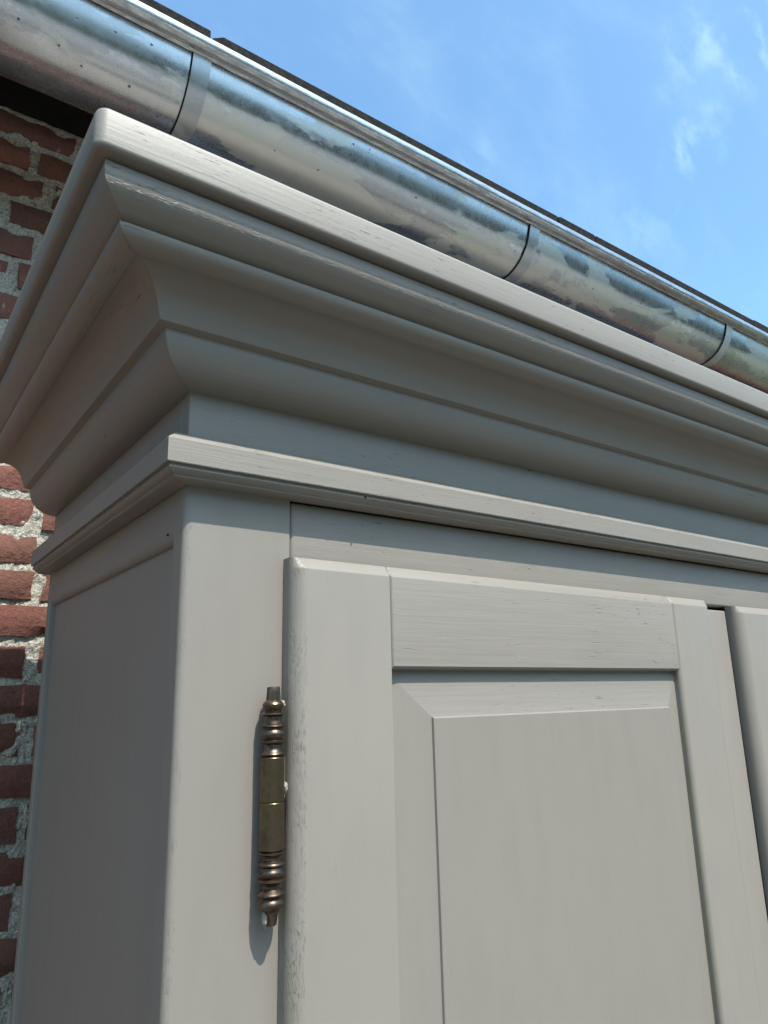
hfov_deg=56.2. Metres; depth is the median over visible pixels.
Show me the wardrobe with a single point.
(404, 660)
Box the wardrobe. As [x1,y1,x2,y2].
[0,108,767,1023]
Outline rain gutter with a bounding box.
[0,0,767,393]
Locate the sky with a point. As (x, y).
(640, 125)
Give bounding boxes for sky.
[154,0,767,326]
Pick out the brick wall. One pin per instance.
(37, 159)
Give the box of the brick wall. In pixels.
[0,106,83,1023]
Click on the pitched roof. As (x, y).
(40, 106)
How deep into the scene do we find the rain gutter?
1.34 m
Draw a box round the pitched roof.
[0,0,767,332]

